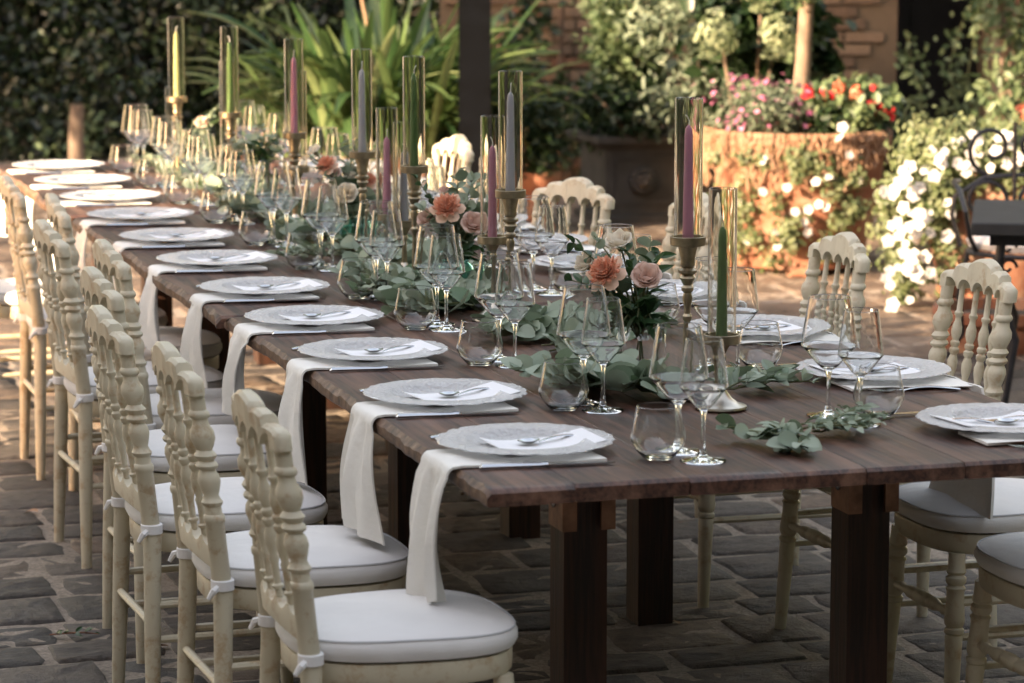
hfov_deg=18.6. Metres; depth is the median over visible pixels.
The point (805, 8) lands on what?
standard tree
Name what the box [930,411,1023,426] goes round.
menu card
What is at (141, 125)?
wine glass
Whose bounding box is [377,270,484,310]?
eucalyptus sprig
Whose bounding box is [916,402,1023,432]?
charger plate
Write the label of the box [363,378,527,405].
charger plate
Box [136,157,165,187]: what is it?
stemless glass
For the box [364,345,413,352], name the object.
dessert spoon
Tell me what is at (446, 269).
wine glass
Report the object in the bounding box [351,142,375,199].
wine glass
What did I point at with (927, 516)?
banquet chair
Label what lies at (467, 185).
wine glass
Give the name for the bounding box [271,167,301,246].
wine glass
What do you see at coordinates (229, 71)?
glass cylinder
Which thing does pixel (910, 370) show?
menu card
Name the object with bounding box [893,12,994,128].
doorway vine
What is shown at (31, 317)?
banquet chair
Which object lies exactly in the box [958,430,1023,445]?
napkin
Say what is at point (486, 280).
wine glass
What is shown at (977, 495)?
napkin
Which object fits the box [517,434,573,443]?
dessert spoon
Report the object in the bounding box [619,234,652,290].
wine glass
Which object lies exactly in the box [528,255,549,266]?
charger plate
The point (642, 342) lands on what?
bud vase
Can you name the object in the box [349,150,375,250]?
candlestick
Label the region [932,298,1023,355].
terracotta pot
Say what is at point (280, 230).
eucalyptus sprig
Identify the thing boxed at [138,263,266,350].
napkin
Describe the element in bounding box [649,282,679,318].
stemless glass
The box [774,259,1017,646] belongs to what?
banquet chair
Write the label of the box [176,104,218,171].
bouquet
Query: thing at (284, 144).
wine glass
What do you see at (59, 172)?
dinner knife
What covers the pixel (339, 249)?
eucalyptus sprig
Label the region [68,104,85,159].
tree trunk
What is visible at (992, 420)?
dessert fork
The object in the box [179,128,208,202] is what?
wine glass
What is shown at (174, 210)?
menu card
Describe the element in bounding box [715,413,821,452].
eucalyptus sprig
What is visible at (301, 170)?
candlestick
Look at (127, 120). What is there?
wine glass
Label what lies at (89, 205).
dinner knife
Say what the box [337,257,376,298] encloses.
stemless glass
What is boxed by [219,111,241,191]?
candlestick
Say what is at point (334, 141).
wine glass
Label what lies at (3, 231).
napkin
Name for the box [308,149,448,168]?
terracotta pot
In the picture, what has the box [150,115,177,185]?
wine glass
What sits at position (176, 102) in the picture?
candlestick
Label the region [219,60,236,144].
glass cylinder
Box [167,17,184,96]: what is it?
glass cylinder
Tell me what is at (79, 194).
charger plate
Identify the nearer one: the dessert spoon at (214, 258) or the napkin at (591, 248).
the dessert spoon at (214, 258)
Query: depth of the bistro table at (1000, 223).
10.20 m
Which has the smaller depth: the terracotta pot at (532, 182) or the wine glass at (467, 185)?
the wine glass at (467, 185)
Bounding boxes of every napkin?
[0,167,94,236]
[26,182,121,250]
[48,198,150,270]
[74,217,184,297]
[112,239,224,290]
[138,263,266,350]
[180,291,318,387]
[222,322,374,414]
[278,357,437,485]
[340,401,518,545]
[406,449,606,602]
[520,243,594,252]
[587,270,671,279]
[630,296,682,303]
[781,334,801,342]
[830,374,994,519]
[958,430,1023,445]
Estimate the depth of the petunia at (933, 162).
13.06 m
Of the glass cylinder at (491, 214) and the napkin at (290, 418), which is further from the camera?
the glass cylinder at (491, 214)
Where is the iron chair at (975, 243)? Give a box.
[946,122,1023,369]
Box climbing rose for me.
[954,0,1023,137]
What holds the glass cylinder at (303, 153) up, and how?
on the candlestick at (301, 170)
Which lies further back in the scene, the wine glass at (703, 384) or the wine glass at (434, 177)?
the wine glass at (434, 177)
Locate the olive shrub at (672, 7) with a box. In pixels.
[603,0,738,143]
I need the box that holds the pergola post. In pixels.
[459,0,490,172]
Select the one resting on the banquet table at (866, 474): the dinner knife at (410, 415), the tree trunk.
the dinner knife at (410, 415)
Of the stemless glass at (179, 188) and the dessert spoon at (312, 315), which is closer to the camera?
the dessert spoon at (312, 315)
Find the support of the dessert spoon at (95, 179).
on the menu card at (114, 177)
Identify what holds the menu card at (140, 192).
on the charger plate at (79, 194)
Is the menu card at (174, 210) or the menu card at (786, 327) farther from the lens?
the menu card at (174, 210)
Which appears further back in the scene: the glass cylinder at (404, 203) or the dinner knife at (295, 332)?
the glass cylinder at (404, 203)
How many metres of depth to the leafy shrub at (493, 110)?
15.82 m
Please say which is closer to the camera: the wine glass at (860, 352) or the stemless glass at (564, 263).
the wine glass at (860, 352)
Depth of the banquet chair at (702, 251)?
9.10 m
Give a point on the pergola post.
(474, 60)
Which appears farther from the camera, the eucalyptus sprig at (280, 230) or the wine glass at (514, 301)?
the eucalyptus sprig at (280, 230)
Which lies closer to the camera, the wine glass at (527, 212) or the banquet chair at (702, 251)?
the wine glass at (527, 212)
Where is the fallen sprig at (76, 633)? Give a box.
[50,626,99,636]
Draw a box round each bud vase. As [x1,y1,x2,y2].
[338,214,357,242]
[461,258,473,278]
[620,326,655,360]
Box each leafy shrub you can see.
[409,48,535,141]
[523,94,580,178]
[558,0,678,154]
[882,100,991,200]
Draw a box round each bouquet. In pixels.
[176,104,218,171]
[230,123,285,164]
[307,138,375,224]
[408,167,485,261]
[564,228,675,339]
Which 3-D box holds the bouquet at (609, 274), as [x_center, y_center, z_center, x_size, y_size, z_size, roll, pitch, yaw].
[0.237,-0.100,6.821,0.255,0.286,0.162,-1,9,-6]
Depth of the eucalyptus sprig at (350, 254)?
8.37 m
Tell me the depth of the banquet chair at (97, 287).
7.29 m
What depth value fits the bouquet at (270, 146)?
10.07 m
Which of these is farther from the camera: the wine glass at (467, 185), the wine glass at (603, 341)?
the wine glass at (467, 185)
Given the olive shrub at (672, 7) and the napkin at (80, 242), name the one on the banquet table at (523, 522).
the napkin at (80, 242)
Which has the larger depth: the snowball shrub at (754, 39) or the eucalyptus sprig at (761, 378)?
the snowball shrub at (754, 39)
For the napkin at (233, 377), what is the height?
0.222 m
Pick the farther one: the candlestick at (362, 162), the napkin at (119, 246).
the napkin at (119, 246)
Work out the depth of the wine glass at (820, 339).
6.15 m
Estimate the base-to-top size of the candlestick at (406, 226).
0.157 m
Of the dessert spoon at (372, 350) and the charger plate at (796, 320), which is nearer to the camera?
the dessert spoon at (372, 350)
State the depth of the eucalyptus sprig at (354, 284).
7.88 m
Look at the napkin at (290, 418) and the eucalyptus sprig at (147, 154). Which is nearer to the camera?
the napkin at (290, 418)
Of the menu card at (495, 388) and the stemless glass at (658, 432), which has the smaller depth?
the stemless glass at (658, 432)
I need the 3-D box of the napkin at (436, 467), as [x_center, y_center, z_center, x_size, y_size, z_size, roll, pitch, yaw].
[-0.019,0.340,5.777,0.345,0.271,0.190,-3,9,-16]
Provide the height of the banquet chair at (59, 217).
0.921 m
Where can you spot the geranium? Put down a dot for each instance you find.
(859, 104)
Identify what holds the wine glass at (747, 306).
on the banquet table at (866, 474)
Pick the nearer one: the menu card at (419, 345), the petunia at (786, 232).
the menu card at (419, 345)
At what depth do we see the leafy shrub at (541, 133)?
15.81 m
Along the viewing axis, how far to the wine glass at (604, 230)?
7.40 m
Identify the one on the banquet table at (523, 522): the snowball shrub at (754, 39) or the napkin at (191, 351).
the napkin at (191, 351)
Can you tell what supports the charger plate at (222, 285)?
on the banquet table at (523, 522)
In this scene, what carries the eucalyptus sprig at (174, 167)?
on the banquet table at (23, 182)
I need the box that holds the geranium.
[797,71,905,146]
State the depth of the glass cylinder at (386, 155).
8.24 m
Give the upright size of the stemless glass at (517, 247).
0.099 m
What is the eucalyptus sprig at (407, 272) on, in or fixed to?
on the banquet table at (523, 522)
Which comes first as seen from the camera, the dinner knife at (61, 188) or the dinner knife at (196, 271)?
the dinner knife at (196, 271)
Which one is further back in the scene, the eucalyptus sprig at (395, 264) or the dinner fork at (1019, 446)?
the eucalyptus sprig at (395, 264)
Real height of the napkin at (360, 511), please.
0.257 m
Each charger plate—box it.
[12,159,104,169]
[34,174,131,184]
[60,189,160,201]
[86,207,194,220]
[119,227,234,242]
[156,249,277,265]
[198,276,329,294]
[244,305,383,325]
[297,337,447,360]
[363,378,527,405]
[435,422,614,454]
[474,233,588,246]
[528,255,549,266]
[623,279,683,296]
[690,314,804,334]
[796,355,950,379]
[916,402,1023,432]
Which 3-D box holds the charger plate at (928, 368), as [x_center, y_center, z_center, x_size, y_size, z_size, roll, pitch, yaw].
[0.770,0.062,6.684,0.335,0.018,0.339,1,9,7]
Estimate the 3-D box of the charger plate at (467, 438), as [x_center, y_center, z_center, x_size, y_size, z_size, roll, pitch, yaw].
[0.023,0.188,5.837,0.339,0.018,0.335,6,10,35]
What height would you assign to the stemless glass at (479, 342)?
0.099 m
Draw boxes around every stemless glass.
[109,144,137,172]
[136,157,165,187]
[164,173,194,204]
[199,190,232,223]
[238,209,273,245]
[285,231,322,269]
[301,155,321,181]
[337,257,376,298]
[394,285,436,329]
[456,317,502,365]
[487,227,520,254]
[538,358,588,410]
[548,249,586,289]
[630,402,685,460]
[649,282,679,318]
[740,320,782,368]
[853,363,904,416]
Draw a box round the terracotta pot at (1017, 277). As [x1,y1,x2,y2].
[929,174,1023,297]
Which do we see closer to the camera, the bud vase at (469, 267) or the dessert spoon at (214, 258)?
the bud vase at (469, 267)
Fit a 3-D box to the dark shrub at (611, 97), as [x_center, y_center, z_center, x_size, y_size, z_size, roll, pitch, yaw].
[0.634,-1.210,16.396,0.849,0.446,0.519,0,8,0]
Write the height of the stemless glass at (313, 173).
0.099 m
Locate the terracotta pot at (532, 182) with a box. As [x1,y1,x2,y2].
[523,169,560,204]
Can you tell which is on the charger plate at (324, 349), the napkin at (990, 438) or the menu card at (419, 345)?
the menu card at (419, 345)
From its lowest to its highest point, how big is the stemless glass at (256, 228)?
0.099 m
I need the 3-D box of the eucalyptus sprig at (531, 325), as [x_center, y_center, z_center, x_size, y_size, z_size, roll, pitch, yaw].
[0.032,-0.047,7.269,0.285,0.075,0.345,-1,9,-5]
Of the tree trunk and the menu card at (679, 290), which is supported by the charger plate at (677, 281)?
the menu card at (679, 290)
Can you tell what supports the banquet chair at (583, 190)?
on the pavement
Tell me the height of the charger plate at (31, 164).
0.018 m
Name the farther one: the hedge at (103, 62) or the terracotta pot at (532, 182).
the hedge at (103, 62)
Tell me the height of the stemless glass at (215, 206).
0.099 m
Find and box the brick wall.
[440,0,1023,183]
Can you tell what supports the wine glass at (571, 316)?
on the banquet table at (866, 474)
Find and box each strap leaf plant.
[185,0,591,157]
[332,3,569,139]
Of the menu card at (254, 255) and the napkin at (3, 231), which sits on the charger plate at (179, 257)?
the menu card at (254, 255)
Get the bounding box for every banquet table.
[0,157,375,409]
[72,211,626,538]
[224,304,1023,682]
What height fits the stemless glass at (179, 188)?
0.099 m
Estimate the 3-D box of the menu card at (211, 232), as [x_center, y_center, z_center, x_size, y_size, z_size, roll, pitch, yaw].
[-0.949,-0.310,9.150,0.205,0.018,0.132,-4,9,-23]
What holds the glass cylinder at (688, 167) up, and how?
on the candlestick at (687, 248)
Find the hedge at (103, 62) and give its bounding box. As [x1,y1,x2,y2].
[0,0,439,161]
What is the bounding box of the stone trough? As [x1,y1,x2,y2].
[566,127,715,223]
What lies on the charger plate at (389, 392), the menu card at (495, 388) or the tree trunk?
the menu card at (495, 388)
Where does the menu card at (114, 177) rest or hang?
on the charger plate at (52, 179)
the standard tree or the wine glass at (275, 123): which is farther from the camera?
the standard tree
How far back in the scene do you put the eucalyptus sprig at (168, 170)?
11.00 m
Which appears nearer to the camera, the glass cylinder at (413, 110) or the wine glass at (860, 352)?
the wine glass at (860, 352)
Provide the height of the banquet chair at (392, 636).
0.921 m
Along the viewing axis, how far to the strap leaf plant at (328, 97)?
15.31 m
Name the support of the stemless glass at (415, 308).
on the banquet table at (866, 474)
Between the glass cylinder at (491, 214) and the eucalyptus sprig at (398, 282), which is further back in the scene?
the eucalyptus sprig at (398, 282)
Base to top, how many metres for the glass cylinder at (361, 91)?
0.289 m
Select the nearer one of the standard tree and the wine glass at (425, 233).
the wine glass at (425, 233)
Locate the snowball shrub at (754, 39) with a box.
[666,0,856,126]
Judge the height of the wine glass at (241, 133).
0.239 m
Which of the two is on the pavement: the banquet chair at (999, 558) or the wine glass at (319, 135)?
the banquet chair at (999, 558)
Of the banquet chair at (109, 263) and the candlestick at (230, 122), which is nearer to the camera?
the banquet chair at (109, 263)
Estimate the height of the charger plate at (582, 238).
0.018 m
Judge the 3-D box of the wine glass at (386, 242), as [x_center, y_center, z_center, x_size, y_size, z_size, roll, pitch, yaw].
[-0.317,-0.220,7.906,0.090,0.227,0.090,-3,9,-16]
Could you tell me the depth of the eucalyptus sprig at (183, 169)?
10.76 m
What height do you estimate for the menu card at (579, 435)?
0.018 m
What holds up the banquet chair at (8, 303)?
on the pavement
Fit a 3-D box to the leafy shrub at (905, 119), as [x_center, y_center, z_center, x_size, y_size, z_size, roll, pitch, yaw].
[1.885,-0.815,14.672,0.848,0.622,0.569,0,8,0]
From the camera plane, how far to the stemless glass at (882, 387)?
6.17 m
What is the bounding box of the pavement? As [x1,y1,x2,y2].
[0,154,1023,682]
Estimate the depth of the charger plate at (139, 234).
9.19 m
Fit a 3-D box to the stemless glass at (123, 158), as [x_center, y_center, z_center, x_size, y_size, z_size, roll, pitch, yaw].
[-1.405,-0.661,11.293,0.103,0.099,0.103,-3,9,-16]
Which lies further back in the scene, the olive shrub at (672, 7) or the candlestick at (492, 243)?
the olive shrub at (672, 7)
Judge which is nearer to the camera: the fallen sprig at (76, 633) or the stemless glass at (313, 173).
the fallen sprig at (76, 633)
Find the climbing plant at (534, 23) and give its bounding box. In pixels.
[491,0,603,176]
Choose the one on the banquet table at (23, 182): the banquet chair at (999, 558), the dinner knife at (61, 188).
the dinner knife at (61, 188)
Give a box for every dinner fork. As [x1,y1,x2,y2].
[904,385,959,389]
[1007,444,1023,447]
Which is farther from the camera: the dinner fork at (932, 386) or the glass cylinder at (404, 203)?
the glass cylinder at (404, 203)
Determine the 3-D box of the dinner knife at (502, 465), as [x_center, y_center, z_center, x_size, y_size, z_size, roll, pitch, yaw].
[0.065,0.222,5.675,0.254,0.009,0.019,-2,9,-13]
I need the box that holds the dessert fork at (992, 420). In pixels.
[970,415,1023,422]
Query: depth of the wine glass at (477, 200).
8.52 m
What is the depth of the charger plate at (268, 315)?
7.51 m
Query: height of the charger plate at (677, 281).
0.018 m
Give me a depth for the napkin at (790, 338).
7.21 m
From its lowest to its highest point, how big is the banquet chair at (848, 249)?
0.921 m
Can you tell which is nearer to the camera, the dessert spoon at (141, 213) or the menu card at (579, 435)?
the menu card at (579, 435)
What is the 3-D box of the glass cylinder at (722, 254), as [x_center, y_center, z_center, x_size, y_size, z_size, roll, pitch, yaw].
[0.421,-0.157,6.250,0.058,0.301,0.058,-3,9,-16]
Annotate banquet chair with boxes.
[0,175,166,479]
[0,278,67,377]
[32,219,222,568]
[45,193,221,490]
[80,266,275,663]
[87,305,327,682]
[92,239,281,429]
[151,341,408,682]
[231,389,517,682]
[432,134,473,186]
[532,177,614,246]
[660,193,708,518]
[674,232,870,607]
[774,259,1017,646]
[887,478,1023,682]
[965,531,1023,682]
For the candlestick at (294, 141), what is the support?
on the banquet table at (523, 522)
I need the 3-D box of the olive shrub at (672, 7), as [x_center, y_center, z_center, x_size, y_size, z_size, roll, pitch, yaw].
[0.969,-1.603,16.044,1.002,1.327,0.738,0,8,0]
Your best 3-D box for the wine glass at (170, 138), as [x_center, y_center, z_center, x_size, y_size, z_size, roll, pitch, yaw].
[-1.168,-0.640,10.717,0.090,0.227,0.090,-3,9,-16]
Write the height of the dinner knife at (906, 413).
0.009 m
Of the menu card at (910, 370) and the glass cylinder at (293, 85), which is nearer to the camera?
the menu card at (910, 370)
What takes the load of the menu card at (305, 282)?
on the charger plate at (222, 285)
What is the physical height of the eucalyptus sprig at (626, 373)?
0.096 m
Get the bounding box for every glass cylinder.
[165,87,181,125]
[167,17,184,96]
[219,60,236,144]
[220,26,238,112]
[284,38,303,132]
[288,71,306,166]
[351,49,372,151]
[376,107,397,208]
[397,122,410,220]
[402,56,424,165]
[480,115,503,236]
[498,70,522,190]
[674,97,702,237]
[707,187,737,335]
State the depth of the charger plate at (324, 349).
6.99 m
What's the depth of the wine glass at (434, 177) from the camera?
9.04 m
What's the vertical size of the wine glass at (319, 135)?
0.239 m
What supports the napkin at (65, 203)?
on the banquet table at (23, 182)
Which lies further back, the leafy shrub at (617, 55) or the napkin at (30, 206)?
the leafy shrub at (617, 55)
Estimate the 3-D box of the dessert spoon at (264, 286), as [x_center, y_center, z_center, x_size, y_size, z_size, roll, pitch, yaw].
[-0.583,-0.146,8.046,0.165,0.010,0.033,-5,10,-31]
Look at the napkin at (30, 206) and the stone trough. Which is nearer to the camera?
the napkin at (30, 206)
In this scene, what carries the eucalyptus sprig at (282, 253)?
on the banquet table at (523, 522)
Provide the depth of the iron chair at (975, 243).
11.83 m
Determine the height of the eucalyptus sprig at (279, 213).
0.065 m
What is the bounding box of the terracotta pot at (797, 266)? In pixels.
[708,121,892,277]
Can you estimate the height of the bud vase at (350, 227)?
0.100 m
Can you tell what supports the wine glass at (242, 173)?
on the banquet table at (523, 522)
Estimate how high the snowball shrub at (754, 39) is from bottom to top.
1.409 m
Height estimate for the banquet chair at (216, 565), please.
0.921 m
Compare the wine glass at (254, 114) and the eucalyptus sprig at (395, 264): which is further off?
the wine glass at (254, 114)
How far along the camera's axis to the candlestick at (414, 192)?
8.09 m
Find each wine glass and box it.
[121,104,147,170]
[130,109,152,172]
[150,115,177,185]
[158,121,182,188]
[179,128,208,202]
[190,134,217,205]
[216,143,247,221]
[228,149,256,224]
[237,100,254,139]
[243,105,266,168]
[254,160,287,243]
[265,113,286,159]
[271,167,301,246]
[282,120,307,184]
[301,178,336,266]
[308,127,337,177]
[316,186,348,271]
[325,133,350,171]
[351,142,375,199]
[354,200,392,296]
[368,148,375,176]
[369,208,403,300]
[413,223,454,326]
[417,158,434,236]
[419,165,446,207]
[427,233,464,331]
[452,178,479,260]
[471,183,486,267]
[474,250,518,361]
[494,261,534,368]
[514,195,549,290]
[534,205,568,295]
[556,284,605,405]
[581,296,625,413]
[594,223,634,292]
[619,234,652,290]
[649,322,702,455]
[679,336,727,464]
[691,256,731,367]
[735,267,758,370]
[801,294,851,418]
[838,307,883,427]
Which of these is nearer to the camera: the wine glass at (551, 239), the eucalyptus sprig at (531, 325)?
the eucalyptus sprig at (531, 325)
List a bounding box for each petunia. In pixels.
[706,122,873,273]
[866,105,1023,311]
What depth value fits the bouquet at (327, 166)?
8.97 m
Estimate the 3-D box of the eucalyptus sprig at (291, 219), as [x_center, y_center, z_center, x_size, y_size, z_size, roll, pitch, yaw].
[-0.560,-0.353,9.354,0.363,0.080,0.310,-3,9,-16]
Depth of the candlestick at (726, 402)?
6.25 m
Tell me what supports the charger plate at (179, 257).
on the banquet table at (523, 522)
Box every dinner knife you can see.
[25,171,96,173]
[51,187,125,189]
[75,203,153,206]
[105,223,188,225]
[140,245,227,248]
[175,269,268,272]
[223,298,322,302]
[272,330,378,334]
[329,365,444,370]
[396,411,520,417]
[479,461,614,468]
[893,411,919,414]
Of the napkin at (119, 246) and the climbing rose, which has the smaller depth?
the napkin at (119, 246)
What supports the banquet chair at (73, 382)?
on the pavement
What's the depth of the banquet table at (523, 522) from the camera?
8.45 m
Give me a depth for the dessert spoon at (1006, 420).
6.04 m
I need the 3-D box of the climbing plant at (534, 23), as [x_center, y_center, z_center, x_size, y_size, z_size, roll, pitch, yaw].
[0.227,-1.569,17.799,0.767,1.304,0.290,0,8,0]
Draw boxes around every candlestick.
[164,96,186,179]
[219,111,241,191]
[282,132,306,220]
[288,165,309,207]
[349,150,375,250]
[400,164,427,279]
[401,221,417,266]
[471,235,506,317]
[495,189,525,250]
[667,235,705,400]
[695,332,746,412]
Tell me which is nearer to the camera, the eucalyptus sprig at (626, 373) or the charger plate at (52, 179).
the eucalyptus sprig at (626, 373)
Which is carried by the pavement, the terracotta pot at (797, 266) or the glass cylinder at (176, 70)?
the terracotta pot at (797, 266)
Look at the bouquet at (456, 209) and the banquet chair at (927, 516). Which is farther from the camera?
the bouquet at (456, 209)
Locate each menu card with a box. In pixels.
[35,160,99,167]
[59,175,125,183]
[84,190,156,197]
[113,208,188,216]
[148,229,227,237]
[186,251,271,261]
[232,279,323,290]
[279,307,377,320]
[335,340,441,355]
[402,382,520,400]
[480,428,606,448]
[627,284,683,292]
[700,320,802,330]
[807,362,919,374]
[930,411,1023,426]
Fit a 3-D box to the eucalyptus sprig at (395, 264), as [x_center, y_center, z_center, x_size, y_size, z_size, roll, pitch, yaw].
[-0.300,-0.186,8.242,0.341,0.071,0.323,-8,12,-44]
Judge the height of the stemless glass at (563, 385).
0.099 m
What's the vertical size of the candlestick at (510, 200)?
0.324 m
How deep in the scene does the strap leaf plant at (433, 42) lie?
16.18 m
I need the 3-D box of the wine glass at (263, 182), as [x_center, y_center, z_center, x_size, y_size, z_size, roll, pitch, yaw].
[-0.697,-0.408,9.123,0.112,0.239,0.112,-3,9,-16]
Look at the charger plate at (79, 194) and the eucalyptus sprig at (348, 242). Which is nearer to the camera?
the eucalyptus sprig at (348, 242)
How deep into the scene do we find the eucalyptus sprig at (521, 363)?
6.58 m
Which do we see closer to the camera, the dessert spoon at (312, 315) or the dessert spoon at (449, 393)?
the dessert spoon at (449, 393)
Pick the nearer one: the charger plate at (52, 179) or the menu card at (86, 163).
the charger plate at (52, 179)
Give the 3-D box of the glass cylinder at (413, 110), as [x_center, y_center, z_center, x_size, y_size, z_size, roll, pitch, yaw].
[-0.253,-0.592,8.068,0.058,0.289,0.058,-3,9,-16]
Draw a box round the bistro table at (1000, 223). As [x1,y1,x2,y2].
[971,199,1023,402]
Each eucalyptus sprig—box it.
[136,152,169,164]
[163,162,256,172]
[164,166,186,172]
[180,164,216,178]
[192,176,255,189]
[217,186,301,191]
[229,187,302,198]
[231,194,302,216]
[239,204,301,219]
[265,244,339,256]
[275,215,307,224]
[275,221,337,241]
[323,228,410,254]
[327,253,414,280]
[338,234,411,252]
[339,237,478,267]
[345,275,398,297]
[373,280,473,314]
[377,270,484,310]
[391,265,477,282]
[470,300,560,340]
[500,348,638,388]
[525,353,667,398]
[534,308,679,331]
[541,327,625,351]
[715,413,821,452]
[726,359,821,392]
[800,401,894,432]
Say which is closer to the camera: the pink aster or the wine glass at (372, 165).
the wine glass at (372, 165)
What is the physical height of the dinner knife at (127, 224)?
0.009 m
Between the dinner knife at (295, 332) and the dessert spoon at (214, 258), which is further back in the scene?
the dessert spoon at (214, 258)
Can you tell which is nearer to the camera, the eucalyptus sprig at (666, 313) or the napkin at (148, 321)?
the eucalyptus sprig at (666, 313)
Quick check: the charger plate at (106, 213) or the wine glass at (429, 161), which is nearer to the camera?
the wine glass at (429, 161)
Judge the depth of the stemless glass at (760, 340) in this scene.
6.77 m
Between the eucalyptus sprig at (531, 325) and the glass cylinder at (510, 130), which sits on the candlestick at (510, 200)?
the glass cylinder at (510, 130)
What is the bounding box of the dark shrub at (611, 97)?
[552,68,689,150]
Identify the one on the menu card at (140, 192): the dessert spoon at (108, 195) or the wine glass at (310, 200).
the dessert spoon at (108, 195)
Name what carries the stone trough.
on the pavement
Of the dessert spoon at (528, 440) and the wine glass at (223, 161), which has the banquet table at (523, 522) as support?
the wine glass at (223, 161)
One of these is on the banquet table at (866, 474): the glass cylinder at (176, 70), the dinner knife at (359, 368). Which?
the dinner knife at (359, 368)
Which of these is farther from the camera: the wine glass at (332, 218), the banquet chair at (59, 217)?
the banquet chair at (59, 217)
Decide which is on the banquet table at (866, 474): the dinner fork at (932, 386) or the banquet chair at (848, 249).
the dinner fork at (932, 386)
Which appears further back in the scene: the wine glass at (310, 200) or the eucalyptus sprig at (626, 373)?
the wine glass at (310, 200)
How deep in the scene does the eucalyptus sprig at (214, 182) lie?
10.40 m
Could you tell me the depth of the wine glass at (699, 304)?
6.76 m
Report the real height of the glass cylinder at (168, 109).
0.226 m
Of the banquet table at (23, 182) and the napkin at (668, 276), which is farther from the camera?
the banquet table at (23, 182)
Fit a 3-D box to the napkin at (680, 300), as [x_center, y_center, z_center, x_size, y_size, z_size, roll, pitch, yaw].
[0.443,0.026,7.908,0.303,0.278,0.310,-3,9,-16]
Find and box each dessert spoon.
[81,177,111,180]
[104,193,137,196]
[134,211,170,214]
[168,232,207,236]
[208,255,249,259]
[257,282,300,287]
[303,311,350,316]
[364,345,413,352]
[439,387,489,395]
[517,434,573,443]
[953,418,1018,422]
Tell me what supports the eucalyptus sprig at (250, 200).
on the banquet table at (523, 522)
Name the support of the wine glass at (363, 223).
on the banquet table at (523, 522)
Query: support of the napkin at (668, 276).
on the banquet table at (523, 522)
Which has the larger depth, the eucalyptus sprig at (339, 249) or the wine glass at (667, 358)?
the eucalyptus sprig at (339, 249)
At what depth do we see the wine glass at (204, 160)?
10.14 m
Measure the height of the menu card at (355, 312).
0.018 m
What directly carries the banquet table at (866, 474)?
on the pavement
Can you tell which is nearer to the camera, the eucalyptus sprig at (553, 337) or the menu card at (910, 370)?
the menu card at (910, 370)
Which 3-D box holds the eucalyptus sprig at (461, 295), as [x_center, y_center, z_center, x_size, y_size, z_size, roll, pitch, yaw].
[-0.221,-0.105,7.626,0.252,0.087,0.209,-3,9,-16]
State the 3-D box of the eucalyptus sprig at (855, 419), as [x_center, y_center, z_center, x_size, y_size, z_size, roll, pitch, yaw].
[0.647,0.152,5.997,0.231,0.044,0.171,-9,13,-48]
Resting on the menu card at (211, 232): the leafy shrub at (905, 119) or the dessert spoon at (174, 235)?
the dessert spoon at (174, 235)
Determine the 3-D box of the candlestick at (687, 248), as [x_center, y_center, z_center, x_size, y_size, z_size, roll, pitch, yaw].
[0.359,-0.050,6.404,0.106,0.334,0.106,-3,9,-16]
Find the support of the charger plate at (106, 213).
on the banquet table at (523, 522)
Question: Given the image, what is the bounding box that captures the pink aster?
[692,72,816,134]
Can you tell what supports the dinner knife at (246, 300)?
on the banquet table at (523, 522)
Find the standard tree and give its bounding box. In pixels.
[767,0,817,132]
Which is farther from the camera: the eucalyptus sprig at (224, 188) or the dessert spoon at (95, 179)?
the dessert spoon at (95, 179)
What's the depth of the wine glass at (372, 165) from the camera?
9.62 m
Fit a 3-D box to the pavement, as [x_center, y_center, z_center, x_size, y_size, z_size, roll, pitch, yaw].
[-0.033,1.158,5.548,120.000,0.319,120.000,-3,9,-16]
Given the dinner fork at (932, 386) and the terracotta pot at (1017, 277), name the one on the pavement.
the terracotta pot at (1017, 277)
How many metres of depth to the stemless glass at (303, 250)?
8.48 m
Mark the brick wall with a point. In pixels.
(872, 40)
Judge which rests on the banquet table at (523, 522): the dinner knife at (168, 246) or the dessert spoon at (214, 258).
the dinner knife at (168, 246)
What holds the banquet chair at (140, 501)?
on the pavement
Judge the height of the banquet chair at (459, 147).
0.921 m
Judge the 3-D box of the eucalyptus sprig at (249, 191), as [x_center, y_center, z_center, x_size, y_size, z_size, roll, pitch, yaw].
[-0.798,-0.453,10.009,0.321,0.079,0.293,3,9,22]

